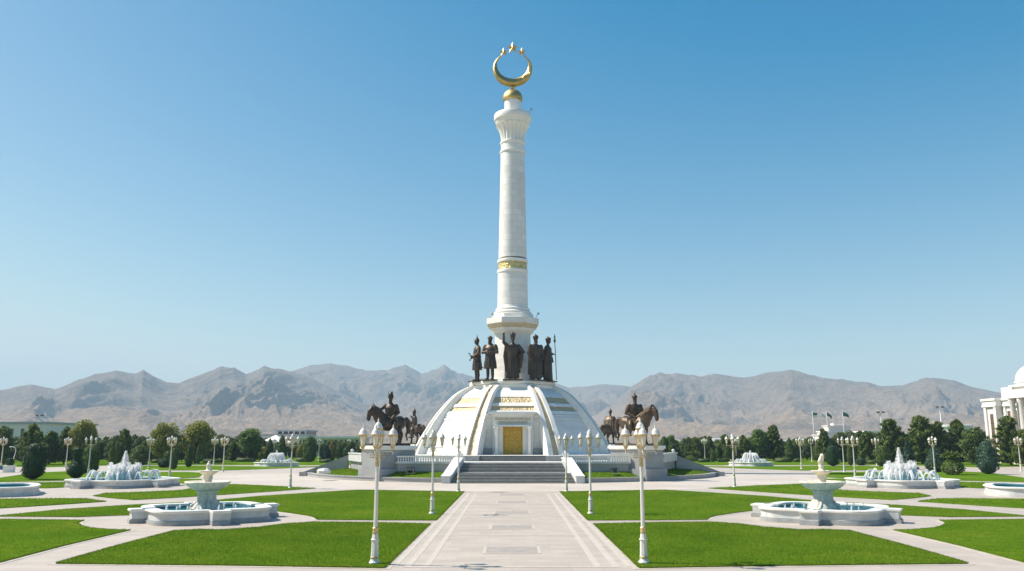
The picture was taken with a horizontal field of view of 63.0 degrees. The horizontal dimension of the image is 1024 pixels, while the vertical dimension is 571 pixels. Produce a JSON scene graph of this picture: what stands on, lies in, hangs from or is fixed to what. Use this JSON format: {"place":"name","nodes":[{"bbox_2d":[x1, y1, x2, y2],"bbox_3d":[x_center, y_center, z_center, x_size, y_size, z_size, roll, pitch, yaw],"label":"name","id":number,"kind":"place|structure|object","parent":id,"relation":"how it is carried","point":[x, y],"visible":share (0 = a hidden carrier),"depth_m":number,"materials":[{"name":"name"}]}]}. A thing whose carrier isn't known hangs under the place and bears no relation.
{"place":"outdoors","nodes":[
{"label":"outdoors","id":0,"kind":"place"},
{"bbox_2d":[0,422,98,437],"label":"grey building","id":1,"kind":"structure","parent":0,"point":[18,428],"depth_m":258.27,"materials":[{"name":"grey"}]},
{"bbox_2d":[0,498,105,508],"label":"lawn","id":2,"kind":"structure","parent":0,"point":[41,503],"depth_m":69.34,"materials":[{"name":"plant"}]},
{"bbox_2d":[2,462,106,466],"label":"lawn","id":3,"kind":"structure","parent":0,"point":[55,464],"depth_m":185.10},
{"bbox_2d":[0,425,13,464],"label":"evergreen tree","id":4,"kind":"object","parent":3,"relation":"on","point":[5,431],"visible":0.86,"depth_m":177.35,"materials":[{"name":"green plant"}]},
{"bbox_2d":[15,422,46,461],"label":"pine tree","id":5,"kind":"object","parent":3,"relation":"on","point":[33,434],"visible":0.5,"depth_m":180.13,"materials":[{"name":"green plant"}]},
{"bbox_2d":[42,430,65,463],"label":"pine tree","id":6,"kind":"object","parent":3,"relation":"on","point":[51,444],"visible":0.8,"depth_m":186.47,"materials":[{"name":"green plant"}]},
{"bbox_2d":[56,426,72,463],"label":"pine tree","id":7,"kind":"object","parent":3,"relation":"on","point":[63,435],"visible":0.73,"depth_m":189.81,"materials":[{"name":"green plant"}]},
{"bbox_2d":[65,419,99,457],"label":"leafy tree","id":8,"kind":"object","parent":3,"relation":"on","point":[82,430],"visible":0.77,"depth_m":189.39,"materials":[{"name":"green plant"}]},
{"bbox_2d":[0,519,129,561],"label":"lawn","id":9,"kind":"structure","parent":0,"point":[21,537],"depth_m":44.84,"materials":[{"name":"plant"}]},
{"bbox_2d":[0,471,201,481],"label":"lawn","id":10,"kind":"structure","parent":0,"point":[56,476],"depth_m":121.09,"materials":[{"name":"plant"}]},
{"bbox_2d":[20,443,47,478],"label":"topiary column","id":11,"kind":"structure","parent":10,"relation":"on","point":[34,462],"depth_m":111.24,"materials":[{"name":"green plant"}]},
{"bbox_2d":[66,447,86,477],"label":"topiary vase","id":12,"kind":"object","parent":10,"relation":"on","point":[76,468],"visible":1,"depth_m":115.12,"materials":[{"name":"green plant"}]},
{"bbox_2d":[81,446,100,473],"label":"clipped evergreen","id":13,"kind":"object","parent":10,"relation":"on","point":[95,457],"visible":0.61,"depth_m":130.69,"materials":[{"name":"green plant"}]},
{"bbox_2d":[95,484,314,499],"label":"lawn","id":14,"kind":"structure","parent":0,"point":[167,494],"depth_m":82.87,"materials":[{"name":"plant"}]},
{"bbox_2d":[285,433,299,487],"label":"lamp post","id":15,"kind":"object","parent":14,"relation":"on","point":[292,440],"visible":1,"depth_m":92.02,"materials":[{"name":"metal"}]},
{"bbox_2d":[130,466,317,470],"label":"lawn","id":16,"kind":"structure","parent":0,"point":[185,468],"depth_m":163.49,"materials":[{"name":"plant"}]},
{"bbox_2d":[0,490,462,520],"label":"lawn","id":17,"kind":"structure","parent":0,"point":[360,516],"depth_m":64.94,"materials":[{"name":"plant"}]},
{"bbox_2d":[422,427,444,513],"bbox_3d":[-5.598,13.068,59.064,1.312,5.980,1.312,9,-14,-39],"label":"lamp post","id":18,"kind":"object","parent":17,"relation":"on","point":[433,437],"visible":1,"depth_m":59.12,"materials":[{"name":"metal"}]},
{"bbox_2d":[451,434,466,490],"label":"lamp post","id":19,"kind":"object","parent":17,"relation":"on","point":[458,448],"visible":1,"depth_m":85.30,"materials":[{"name":"metal"}]},
{"bbox_2d":[313,467,443,477],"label":"lawn","id":20,"kind":"structure","parent":0,"point":[399,474],"depth_m":107.66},
{"bbox_2d":[401,407,425,443],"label":"equestrian statue","id":21,"kind":"object","parent":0,"point":[417,429],"visible":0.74,"depth_m":164.19,"materials":[{"name":"brown metal"}]},
{"bbox_2d":[293,363,630,425],"bbox_3d":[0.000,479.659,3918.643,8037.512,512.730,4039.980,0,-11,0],"label":"mountains","id":22,"kind":"structure","parent":0,"point":[429,395],"depth_m":4964.70,"materials":[{"name":"stone"}]},
{"bbox_2d":[13,456,968,464],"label":"lawn","id":23,"kind":"structure","parent":0,"point":[804,462],"depth_m":203.19,"materials":[{"name":"plant"}]},
{"bbox_2d":[115,428,133,462],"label":"pine tree","id":24,"kind":"object","parent":23,"relation":"on","point":[125,442],"visible":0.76,"depth_m":189.88,"materials":[{"name":"green plant"}]},
{"bbox_2d":[129,445,151,465],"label":"clipped evergreen","id":25,"kind":"object","parent":23,"relation":"on","point":[139,453],"visible":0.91,"depth_m":176.23,"materials":[{"name":"green plant"}]},
{"bbox_2d":[147,422,181,458],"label":"leafy tree","id":26,"kind":"object","parent":23,"relation":"on","point":[159,446],"visible":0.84,"depth_m":192.68,"materials":[{"name":"green plant"}]},
{"bbox_2d":[177,420,216,462],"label":"leafy tree","id":27,"kind":"object","parent":23,"relation":"on","point":[201,433],"visible":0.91,"depth_m":195.97,"materials":[{"name":"green plant"}]},
{"bbox_2d":[224,440,240,461],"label":"pine tree","id":28,"kind":"object","parent":23,"relation":"on","point":[233,452],"visible":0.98,"depth_m":213.03,"materials":[{"name":"green plant"}]},
{"bbox_2d":[238,428,262,456],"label":"leafy tree","id":29,"kind":"object","parent":23,"relation":"on","point":[250,444],"visible":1,"depth_m":212.22,"materials":[{"name":"green plant"}]},
{"bbox_2d":[302,436,317,461],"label":"clipped evergreen","id":30,"kind":"object","parent":23,"relation":"on","point":[309,451],"visible":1,"depth_m":207.82,"materials":[{"name":"green plant"}]},
{"bbox_2d":[735,435,751,458],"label":"pine tree","id":31,"kind":"object","parent":23,"relation":"on","point":[742,448],"visible":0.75,"depth_m":221.34,"materials":[{"name":"green plant"}]},
{"bbox_2d":[749,429,768,457],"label":"leafy tree","id":32,"kind":"object","parent":23,"relation":"on","point":[758,438],"visible":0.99,"depth_m":221.23,"materials":[{"name":"green plant"}]},
{"bbox_2d":[765,424,784,460],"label":"pine tree","id":33,"kind":"object","parent":23,"relation":"on","point":[774,448],"visible":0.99,"depth_m":221.23,"materials":[{"name":"green plant"}]},
{"bbox_2d":[785,437,794,461],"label":"cypress","id":34,"kind":"object","parent":23,"relation":"on","point":[789,451],"visible":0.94,"depth_m":208.19,"materials":[{"name":"green plant"}]},
{"bbox_2d":[816,428,831,461],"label":"pine tree","id":35,"kind":"object","parent":23,"relation":"on","point":[823,443],"visible":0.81,"depth_m":208.65,"materials":[{"name":"green plant"}]},
{"bbox_2d":[830,432,850,461],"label":"leafy tree","id":36,"kind":"object","parent":23,"relation":"on","point":[838,435],"visible":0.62,"depth_m":208.14,"materials":[{"name":"green plant"}]},
{"bbox_2d":[856,430,874,459],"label":"pine tree","id":37,"kind":"object","parent":23,"relation":"on","point":[865,452],"visible":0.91,"depth_m":200.25,"materials":[{"name":"green plant"}]},
{"bbox_2d":[872,418,904,461],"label":"pine tree","id":38,"kind":"object","parent":23,"relation":"on","point":[891,434],"visible":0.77,"depth_m":193.07,"materials":[{"name":"green plant"}]},
{"bbox_2d":[980,367,1023,463],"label":"palace","id":39,"kind":"structure","parent":23,"relation":"on","point":[1010,402],"depth_m":197.82,"materials":[{"name":"white stone"}]},
{"bbox_2d":[0,366,1001,443],"bbox_3d":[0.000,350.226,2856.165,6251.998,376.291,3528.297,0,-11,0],"label":"mountains","id":40,"kind":"structure","parent":0,"point":[233,402],"depth_m":3288.89,"materials":[{"name":"stone"}]},
{"bbox_2d":[0,465,1023,570],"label":"plaza paving","id":41,"kind":"structure","parent":0,"point":[42,561],"depth_m":52.64,"materials":[{"name":"stone"}]},
{"bbox_2d":[0,483,40,496],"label":"marble pool","id":42,"kind":"structure","parent":41,"relation":"on","point":[17,489],"depth_m":78.12,"materials":[{"name":"white stone"}]},
{"bbox_2d":[0,520,134,563],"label":"lawn edging","id":43,"kind":"object","parent":41,"relation":"on","point":[81,522],"visible":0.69,"depth_m":40.46,"materials":[{"name":"stone"}]},
{"bbox_2d":[64,451,180,488],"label":"spray fountain","id":44,"kind":"object","parent":41,"relation":"on","point":[124,475],"visible":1,"depth_m":93.19,"materials":[{"name":"liquid"}]},
{"bbox_2d":[127,461,279,525],"bbox_3d":[-20.050,13.471,54.960,9.020,3.757,9.020,-3,-11,14],"label":"tiered fountain","id":45,"kind":"object","parent":41,"relation":"on","point":[206,507],"visible":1,"depth_m":52.78,"materials":[{"name":"stone"}]},
{"bbox_2d":[48,524,433,568],"bbox_3d":[-12.103,13.132,43.029,14.657,0.014,19.843,0,-11,0],"label":"lawn edging","id":46,"kind":"object","parent":41,"relation":"on","point":[394,561],"visible":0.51,"depth_m":34.25,"materials":[{"name":"stone"}]},
{"bbox_2d":[42,492,465,520],"bbox_3d":[-20.665,18.330,70.803,32.170,0.014,35.057,0,-11,0],"label":"lawn edging","id":47,"kind":"object","parent":41,"relation":"on","point":[443,514],"visible":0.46,"depth_m":56.05,"materials":[{"name":"stone"}]},
{"bbox_2d":[254,451,298,466],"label":"spray fountain","id":48,"kind":"object","parent":41,"relation":"on","point":[275,459],"visible":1,"depth_m":171.19,"materials":[{"name":"liquid"}]},
{"bbox_2d":[299,455,348,475],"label":"wing wall","id":49,"kind":"structure","parent":41,"relation":"on","point":[342,463],"depth_m":123.49,"materials":[{"name":"grey stone"}]},
{"bbox_2d":[307,472,440,482],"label":"garden kerb","id":50,"kind":"structure","parent":41,"relation":"on","point":[366,478],"depth_m":108.00,"materials":[{"name":"grey stone"}]},
{"bbox_2d":[358,446,417,481],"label":"statue plinth","id":51,"kind":"structure","parent":41,"relation":"on","point":[386,467],"depth_m":109.14,"materials":[{"name":"stone"}]},
{"bbox_2d":[367,391,410,445],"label":"equestrian statue","id":52,"kind":"object","parent":51,"relation":"on","point":[388,418],"visible":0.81,"depth_m":111.81,"materials":[{"name":"brown metal"}]},
{"bbox_2d":[0,481,1023,507],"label":"grass","id":53,"kind":"structure","parent":41,"relation":"on","point":[773,485],"depth_m":80.59,"materials":[{"name":"plant"}]},
{"bbox_2d":[348,449,677,482],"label":"terrace","id":54,"kind":"structure","parent":41,"relation":"on","point":[511,469],"depth_m":108.44,"materials":[{"name":"grey stone"}]},
{"bbox_2d":[415,42,609,460],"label":"monument","id":55,"kind":"object","parent":54,"relation":"on","point":[500,416],"visible":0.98,"depth_m":134.85,"materials":[{"name":"white stone"}]},
{"bbox_2d":[468,337,482,381],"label":"standing statue","id":56,"kind":"object","parent":55,"relation":"on","point":[477,367],"visible":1,"depth_m":137.50,"materials":[{"name":"brown metal"}]},
{"bbox_2d":[479,336,498,380],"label":"standing statue","id":57,"kind":"object","parent":55,"relation":"on","point":[490,350],"visible":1,"depth_m":135.88,"materials":[{"name":"brown metal"}]},
{"bbox_2d":[503,427,512,453],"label":"door","id":58,"kind":"structure","parent":55,"relation":"in","point":[507,431],"depth_m":127.09,"materials":[{"name":"metal"}]},
{"bbox_2d":[502,331,524,379],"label":"standing statue","id":59,"kind":"object","parent":55,"relation":"on","point":[513,353],"visible":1,"depth_m":135.40,"materials":[{"name":"brown metal"}]},
{"bbox_2d":[513,427,521,453],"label":"door","id":60,"kind":"structure","parent":55,"relation":"in","point":[517,431],"depth_m":127.09,"materials":[{"name":"metal"}]},
{"bbox_2d":[527,334,545,380],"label":"standing statue","id":61,"kind":"object","parent":55,"relation":"on","point":[535,351],"visible":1,"depth_m":135.93,"materials":[{"name":"brown metal"}]},
{"bbox_2d":[542,334,557,381],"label":"standing statue","id":62,"kind":"object","parent":55,"relation":"on","point":[547,372],"visible":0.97,"depth_m":137.37,"materials":[{"name":"brown metal"}]},
{"bbox_2d":[608,446,667,481],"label":"statue plinth","id":63,"kind":"structure","parent":41,"relation":"on","point":[653,465],"depth_m":109.11,"materials":[{"name":"stone"}]},
{"bbox_2d":[615,393,658,445],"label":"equestrian statue","id":64,"kind":"object","parent":63,"relation":"on","point":[635,412],"visible":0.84,"depth_m":111.32,"materials":[{"name":"brown metal"}]},
{"bbox_2d":[585,472,716,482],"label":"garden kerb","id":65,"kind":"structure","parent":41,"relation":"on","point":[658,478],"depth_m":108.49,"materials":[{"name":"grey stone"}]},
{"bbox_2d":[675,456,724,475],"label":"wing wall","id":66,"kind":"structure","parent":41,"relation":"on","point":[681,462],"depth_m":123.51,"materials":[{"name":"grey stone"}]},
{"bbox_2d":[728,450,773,466],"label":"spray fountain","id":67,"kind":"object","parent":41,"relation":"on","point":[750,460],"visible":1,"depth_m":172.56,"materials":[{"name":"liquid"}]},
{"bbox_2d":[558,492,981,520],"bbox_3d":[20.665,18.330,70.803,32.170,0.014,35.057,0,-11,0],"label":"lawn edging","id":68,"kind":"object","parent":41,"relation":"on","point":[578,513],"visible":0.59,"depth_m":56.04,"materials":[{"name":"stone"}]},
{"bbox_2d":[590,524,975,568],"bbox_3d":[12.103,13.132,43.029,14.657,0.014,19.843,0,-11,0],"label":"lawn edging","id":69,"kind":"object","parent":41,"relation":"on","point":[628,560],"visible":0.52,"depth_m":34.25,"materials":[{"name":"stone"}]},
{"bbox_2d":[750,454,903,525],"bbox_3d":[20.450,13.233,55.004,9.020,4.242,9.020,3,-11,-14],"label":"tiered fountain","id":70,"kind":"object","parent":41,"relation":"on","point":[822,507],"visible":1,"depth_m":52.85,"materials":[{"name":"stone"}]},
{"bbox_2d":[844,447,960,488],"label":"spray fountain","id":71,"kind":"object","parent":41,"relation":"on","point":[897,475],"visible":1,"depth_m":93.31,"materials":[{"name":"liquid"}]},
{"bbox_2d":[889,520,1023,563],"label":"lawn edging","id":72,"kind":"object","parent":41,"relation":"on","point":[942,522],"visible":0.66,"depth_m":40.46,"materials":[{"name":"stone"}]},
{"bbox_2d":[983,483,1023,496],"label":"marble pool","id":73,"kind":"structure","parent":41,"relation":"on","point":[1006,489],"depth_m":78.12,"materials":[{"name":"white stone"}]},
{"bbox_2d":[388,491,635,570],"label":"central path","id":74,"kind":"structure","parent":0,"point":[479,517],"depth_m":43.45,"materials":[{"name":"stone"}]},
{"bbox_2d":[393,493,630,566],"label":"path markings","id":75,"kind":"object","parent":74,"relation":"on","point":[432,557],"visible":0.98,"depth_m":42.51,"materials":[{"name":"stone"}]},
{"bbox_2d":[486,494,537,552],"bbox_3d":[0.000,16.282,59.877,2.400,0.008,44.200,0,-11,0],"label":"path inlay","id":76,"kind":"object","parent":74,"relation":"on","point":[511,550],"visible":1,"depth_m":48.86,"materials":[{"name":"grey stone"}]},
{"bbox_2d":[192,474,831,490],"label":"ring road","id":77,"kind":"structure","parent":0,"point":[726,480],"depth_m":101.76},
{"bbox_2d":[0,0,1023,392],"label":"sky","id":78,"kind":"structure","parent":0,"point":[830,189],"materials":[{"name":"blue"}]},
{"bbox_2d":[56,521,968,567],"bbox_3d":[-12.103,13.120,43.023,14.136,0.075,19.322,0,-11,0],"label":"lawn","id":79,"kind":"structure","parent":0,"point":[258,546],"depth_m":39.01,"materials":[{"name":"plant"}]},
{"bbox_2d":[359,418,397,563],"bbox_3d":[-5.698,8.591,35.145,1.312,5.980,1.312,10,-15,-44],"label":"lamp post","id":80,"kind":"object","parent":79,"relation":"on","point":[377,434],"visible":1,"depth_m":35.17,"materials":[{"name":"metal"}]},
{"bbox_2d":[0,489,1023,561],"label":"grass","id":81,"kind":"structure","parent":79,"relation":"on","point":[457,497],"depth_m":60.60,"materials":[{"name":"plant"}]},
{"bbox_2d":[599,408,622,443],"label":"equestrian statue","id":82,"kind":"object","parent":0,"point":[607,427],"visible":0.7,"depth_m":164.65,"materials":[{"name":"brown metal"}]},
{"bbox_2d":[582,468,710,477],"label":"lawn","id":83,"kind":"structure","parent":0,"point":[608,475],"depth_m":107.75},
{"bbox_2d":[599,522,967,567],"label":"lawn","id":84,"kind":"structure","parent":0,"point":[760,556],"depth_m":39.38,"materials":[{"name":"plant"}]},
{"bbox_2d":[621,419,659,563],"bbox_3d":[5.485,8.613,35.258,1.312,5.980,1.312,-10,-15,44],"label":"lamp post","id":85,"kind":"object","parent":84,"relation":"on","point":[640,433],"visible":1,"depth_m":35.27,"materials":[{"name":"metal"}]},
{"bbox_2d":[562,490,1023,520],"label":"lawn","id":86,"kind":"structure","parent":0,"point":[638,509],"depth_m":63.95,"materials":[{"name":"plant"}]},
{"bbox_2d":[558,433,573,490],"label":"lamp post","id":87,"kind":"object","parent":86,"relation":"on","point":[565,438],"visible":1,"depth_m":85.32,"materials":[{"name":"metal"}]},
{"bbox_2d":[578,428,600,513],"bbox_3d":[5.515,13.068,59.064,1.312,5.980,1.312,7,-13,-34],"label":"lamp post","id":88,"kind":"object","parent":86,"relation":"on","point":[589,437],"visible":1,"depth_m":59.04,"materials":[{"name":"metal"}]},
{"bbox_2d":[706,466,884,470],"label":"lawn","id":89,"kind":"structure","parent":0,"point":[832,468],"depth_m":163.49,"materials":[{"name":"plant"}]},
{"bbox_2d":[825,445,840,465],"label":"topiary column","id":90,"kind":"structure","parent":89,"relation":"on","point":[832,454],"depth_m":173.60,"materials":[{"name":"green plant"}]},
{"bbox_2d":[874,445,891,465],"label":"clipped evergreen","id":91,"kind":"object","parent":89,"relation":"on","point":[882,456],"visible":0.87,"depth_m":170.71,"materials":[{"name":"green plant"}]},
{"bbox_2d":[901,440,919,469],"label":"blue spruce","id":92,"kind":"object","parent":89,"relation":"on","point":[908,453],"visible":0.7,"depth_m":153.97,"materials":[{"name":"green plant"}]},
{"bbox_2d":[709,484,928,499],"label":"lawn","id":93,"kind":"structure","parent":0,"point":[752,489],"depth_m":82.87,"materials":[{"name":"plant"}]},
{"bbox_2d":[725,434,739,486],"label":"lamp post","id":94,"kind":"object","parent":93,"relation":"on","point":[733,446],"visible":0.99,"depth_m":93.61,"materials":[{"name":"metal"}]},
{"bbox_2d":[826,471,1023,481],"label":"lawn","id":95,"kind":"structure","parent":0,"point":[976,476],"depth_m":121.09,"materials":[{"name":"plant"}]},
{"bbox_2d":[924,446,943,471],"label":"juniper cone","id":96,"kind":"object","parent":95,"relation":"on","point":[929,464],"visible":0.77,"depth_m":139.24,"materials":[{"name":"green plant"}]},
{"bbox_2d":[938,449,965,474],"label":"bush","id":97,"kind":"object","parent":95,"relation":"on","point":[948,465],"visible":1,"depth_m":127.49,"materials":[{"name":"green plant"}]},
{"bbox_2d":[975,440,1000,473],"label":"juniper column","id":98,"kind":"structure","parent":95,"relation":"on","point":[987,461],"depth_m":130.57,"materials":[{"name":"green plant"}]},
{"bbox_2d":[894,519,1023,561],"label":"lawn","id":99,"kind":"structure","parent":0,"point":[987,543],"depth_m":45.33,"materials":[{"name":"plant"}]},
{"bbox_2d":[917,462,1023,466],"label":"lawn","id":100,"kind":"structure","parent":0,"point":[966,464],"depth_m":178.12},
{"bbox_2d":[900,415,940,463],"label":"pine tree","id":101,"kind":"object","parent":100,"relation":"on","point":[920,430],"visible":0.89,"depth_m":189.43,"materials":[{"name":"green plant"}]},
{"bbox_2d":[929,420,950,460],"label":"pine tree","id":102,"kind":"object","parent":100,"relation":"on","point":[940,435],"visible":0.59,"depth_m":189.61,"materials":[{"name":"green plant"}]},
{"bbox_2d":[947,418,967,462],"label":"pine tree","id":103,"kind":"object","parent":100,"relation":"on","point":[956,427],"visible":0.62,"depth_m":189.71,"materials":[{"name":"green plant"}]},
{"bbox_2d":[958,427,993,464],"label":"evergreen tree","id":104,"kind":"object","parent":100,"relation":"on","point":[973,438],"visible":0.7,"depth_m":182.83,"materials":[{"name":"green plant"}]},
{"bbox_2d":[991,415,1017,465],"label":"pine tree","id":105,"kind":"object","parent":100,"relation":"on","point":[1006,431],"visible":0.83,"depth_m":177.11,"materials":[{"name":"green plant"}]},
{"bbox_2d":[1011,429,1023,464],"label":"pine tree","id":106,"kind":"object","parent":100,"relation":"on","point":[1015,451],"visible":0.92,"depth_m":166.47,"materials":[{"name":"green plant"}]},
{"bbox_2d":[918,498,1023,508],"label":"lawn","id":107,"kind":"structure","parent":0,"point":[988,501],"depth_m":70.38,"materials":[{"name":"plant"}]},
{"label":"ground","id":108,"kind":"structure","parent":0,"visible":0},
{"bbox_2d":[259,434,315,441],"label":"grey wing","id":109,"kind":"structure","parent":108,"relation":"on","point":[266,436],"depth_m":320.45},
{"bbox_2d":[276,430,317,433],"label":"dark building","id":110,"kind":"structure","parent":109,"relation":"on","point":[296,431],"depth_m":325.02,"materials":[{"name":"grey glass"}]},
{"bbox_2d":[294,436,371,455],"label":"long hall","id":111,"kind":"structure","parent":108,"relation":"on","point":[355,439],"depth_m":294.87,"materials":[{"name":"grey glass"}]},
{"bbox_2d":[811,423,851,438],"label":"tiered building","id":112,"kind":"structure","parent":108,"relation":"on","point":[834,428],"depth_m":414.02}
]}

